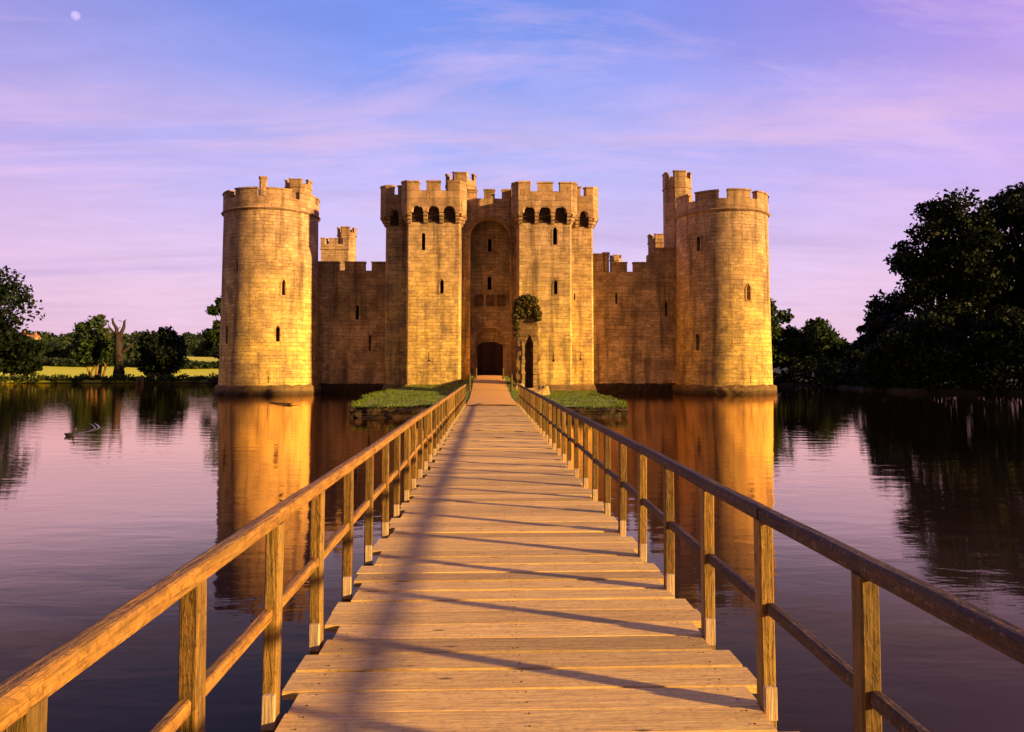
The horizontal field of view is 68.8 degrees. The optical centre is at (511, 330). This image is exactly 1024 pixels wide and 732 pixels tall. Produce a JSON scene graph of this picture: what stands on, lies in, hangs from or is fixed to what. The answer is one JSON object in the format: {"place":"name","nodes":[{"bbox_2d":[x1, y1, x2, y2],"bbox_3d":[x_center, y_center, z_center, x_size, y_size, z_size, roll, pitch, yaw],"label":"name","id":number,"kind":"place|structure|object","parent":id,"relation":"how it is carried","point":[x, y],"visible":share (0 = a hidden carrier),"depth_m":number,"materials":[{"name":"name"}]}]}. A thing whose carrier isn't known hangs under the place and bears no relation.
{"place":"outdoors","nodes":[
{"label":"outdoors","id":0,"kind":"place"},
{"bbox_2d":[348,375,628,408],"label":"island","id":1,"kind":"structure","parent":0,"point":[403,390],"depth_m":50.12,"materials":[{"name":"green plant"}]},
{"bbox_2d":[468,374,470,390],"bbox_3d":[-2.939,3.694,51.812,0.162,1.420,0.170,0,-3,-2],"label":"marker post","id":2,"kind":"object","parent":1,"relation":"on","point":[469,382],"visible":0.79,"depth_m":51.76,"materials":[{"name":"brown wood"}]},
{"bbox_2d":[466,375,517,404],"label":"path","id":3,"kind":"structure","parent":1,"relation":"on","point":[489,390],"depth_m":50.36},
{"bbox_2d":[510,374,512,391],"bbox_3d":[-0.038,3.709,51.903,0.162,1.420,0.170,0,-3,-2],"label":"marker post","id":4,"kind":"object","parent":1,"relation":"on","point":[511,382],"visible":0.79,"depth_m":51.85,"materials":[{"name":"brown wood"}]},
{"bbox_2d":[0,384,1023,731],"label":"footbridge","id":5,"kind":"object","parent":1,"relation":"on","point":[512,580],"visible":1,"depth_m":4.79,"materials":[{"name":"brown wood"}]},
{"bbox_2d":[511,294,541,388],"bbox_3d":[1.095,1.230,58.191,2.427,8.049,3.372,0,-3,-2],"label":"ruined gateway","id":6,"kind":"object","parent":1,"relation":"on","point":[527,314],"visible":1,"depth_m":57.03,"materials":[{"name":"stone"}]},
{"bbox_2d":[532,389,545,395],"bbox_3d":[1.824,4.649,55.133,1.392,0.676,0.883,0,-3,-2],"label":"fallen stone","id":7,"kind":"object","parent":1,"relation":"on","point":[540,392],"visible":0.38,"depth_m":54.83,"materials":[{"name":"beige stone"}]},
{"bbox_2d":[538,385,549,394],"bbox_3d":[2.379,4.523,55.928,0.934,0.971,0.874,0,-3,-2],"label":"fallen stone","id":8,"kind":"object","parent":1,"relation":"on","point":[545,389],"visible":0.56,"depth_m":55.58,"materials":[{"name":"beige stone"}]},
{"bbox_2d":[0,383,1023,731],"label":"water","id":9,"kind":"structure","parent":0,"point":[142,487],"depth_m":12.12,"materials":[{"name":"purple liquid"}]},
{"bbox_2d":[64,427,75,435],"bbox_3d":[-15.860,3.655,26.866,0.390,0.356,0.160,1,-3,-14],"label":"duck","id":10,"kind":"object","parent":9,"relation":"on","point":[70,434],"visible":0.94,"depth_m":26.81},
{"bbox_2d":[135,376,143,382],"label":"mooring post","id":11,"kind":"object","parent":9,"relation":"in","point":[138,379],"visible":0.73,"depth_m":126.11,"materials":[{"name":"brown wood"}]},
{"bbox_2d":[269,397,300,404],"bbox_3d":[-16.210,4.954,52.666,2.039,0.349,5.707,0,-3,-9],"label":"floating branch","id":12,"kind":"object","parent":9,"relation":"on","point":[286,403],"visible":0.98,"depth_m":51.16,"materials":[{"name":"brown plant"}]},
{"bbox_2d":[349,387,627,417],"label":"retaining wall","id":13,"kind":"structure","parent":9,"relation":"in","point":[410,412],"depth_m":37.08,"materials":[{"name":"stone"}]},
{"bbox_2d":[0,354,1023,394],"bbox_3d":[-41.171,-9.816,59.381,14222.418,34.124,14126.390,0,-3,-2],"label":"ground","id":14,"kind":"structure","parent":0,"point":[49,370],"depth_m":128.63,"materials":[{"name":"green plant"}]},
{"bbox_2d":[0,265,44,351],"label":"oak tree","id":15,"kind":"object","parent":14,"relation":"on","point":[7,290],"visible":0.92,"depth_m":132.37,"materials":[{"name":"green plant"}]},
{"bbox_2d":[0,330,49,376],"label":"oak sapling","id":16,"kind":"object","parent":14,"relation":"on","point":[19,353],"visible":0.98,"depth_m":130.04,"materials":[{"name":"green plant"}]},
{"bbox_2d":[29,333,40,339],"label":"house","id":17,"kind":"structure","parent":14,"relation":"on","point":[35,336],"depth_m":367.48,"materials":[{"name":"brick"}]},
{"bbox_2d":[69,315,114,376],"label":"willow tree","id":18,"kind":"object","parent":14,"relation":"on","point":[90,346],"visible":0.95,"depth_m":133.90,"materials":[{"name":"green plant"}]},
{"bbox_2d":[95,314,109,375],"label":"poplar sapling","id":19,"kind":"object","parent":14,"relation":"on","point":[100,365],"visible":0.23,"depth_m":136.97,"materials":[{"name":"green plant"}]},
{"bbox_2d":[0,372,217,382],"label":"bank reeds","id":20,"kind":"object","parent":14,"relation":"on","point":[123,377],"visible":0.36,"depth_m":128.22,"materials":[{"name":"green plant"}]},
{"bbox_2d":[108,318,133,378],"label":"dead tree","id":21,"kind":"object","parent":14,"relation":"on","point":[118,359],"visible":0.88,"depth_m":130.57,"materials":[{"name":"brown wood"}]},
{"bbox_2d":[27,335,218,359],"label":"copse wood","id":22,"kind":"object","parent":14,"relation":"on","point":[59,348],"visible":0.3,"depth_m":222.03,"materials":[{"name":"green plant"}]},
{"bbox_2d":[34,356,218,368],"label":"field hedge","id":23,"kind":"object","parent":14,"relation":"on","point":[69,362],"visible":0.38,"depth_m":199.44,"materials":[{"name":"green plant"}]},
{"bbox_2d":[130,326,190,378],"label":"round tree","id":24,"kind":"object","parent":14,"relation":"on","point":[164,350],"visible":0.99,"depth_m":135.31,"materials":[{"name":"green plant"}]},
{"bbox_2d":[200,296,220,359],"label":"ash tree","id":25,"kind":"object","parent":14,"relation":"on","point":[212,336],"visible":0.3,"depth_m":131.26,"materials":[{"name":"green plant"}]},
{"bbox_2d":[214,170,776,394],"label":"castle","id":26,"kind":"structure","parent":14,"relation":"on","point":[684,308],"depth_m":71.55,"materials":[{"name":"stone"}]},
{"bbox_2d":[21,329,987,362],"bbox_3d":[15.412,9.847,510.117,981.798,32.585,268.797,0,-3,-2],"label":"ridge wood","id":27,"kind":"object","parent":14,"relation":"on","point":[191,338],"visible":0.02,"depth_m":483.07,"materials":[{"name":"green plant"}]},
{"bbox_2d":[770,298,796,365],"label":"alder tree","id":28,"kind":"object","parent":14,"relation":"on","point":[780,356],"visible":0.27,"depth_m":117.78,"materials":[{"name":"green plant"}]},
{"bbox_2d":[772,325,817,371],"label":"alder tree","id":29,"kind":"object","parent":14,"relation":"on","point":[790,331],"visible":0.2,"depth_m":119.04,"materials":[{"name":"green plant"}]},
{"bbox_2d":[787,316,848,380],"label":"alder tree","id":30,"kind":"object","parent":14,"relation":"on","point":[819,335],"visible":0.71,"depth_m":116.63,"materials":[{"name":"green plant"}]},
{"bbox_2d":[826,341,864,368],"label":"hawthorn bush","id":31,"kind":"object","parent":14,"relation":"on","point":[846,351],"visible":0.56,"depth_m":113.54,"materials":[{"name":"green plant"}]},
{"bbox_2d":[851,314,873,352],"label":"hazel tree","id":32,"kind":"object","parent":14,"relation":"on","point":[860,343],"visible":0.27,"depth_m":100.74,"materials":[{"name":"green plant"}]},
{"bbox_2d":[857,289,929,346],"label":"hazel tree","id":33,"kind":"object","parent":14,"relation":"on","point":[883,316],"visible":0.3,"depth_m":90.69,"materials":[{"name":"green plant"}]},
{"bbox_2d":[773,352,1023,393],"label":"bushes","id":34,"kind":"object","parent":14,"relation":"on","point":[825,373],"visible":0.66,"depth_m":77.79,"materials":[{"name":"green plant"}]},
{"bbox_2d":[882,186,1023,385],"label":"chestnut tree","id":35,"kind":"object","parent":14,"relation":"on","point":[966,265],"visible":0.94,"depth_m":80.20,"materials":[{"name":"green plant"}]},
{"bbox_2d":[956,303,1023,386],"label":"elder bush","id":36,"kind":"object","parent":14,"relation":"on","point":[999,334],"visible":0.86,"depth_m":73.64,"materials":[{"name":"green plant"}]},
{"bbox_2d":[971,182,1023,383],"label":"chestnut tree","id":37,"kind":"object","parent":14,"relation":"on","point":[1007,212],"visible":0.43,"depth_m":82.24,"materials":[{"name":"green plant"}]},
{"bbox_2d":[0,0,1023,342],"label":"sky","id":38,"kind":"structure","parent":0,"point":[125,125],"materials":[{"name":"purple"}]}
]}

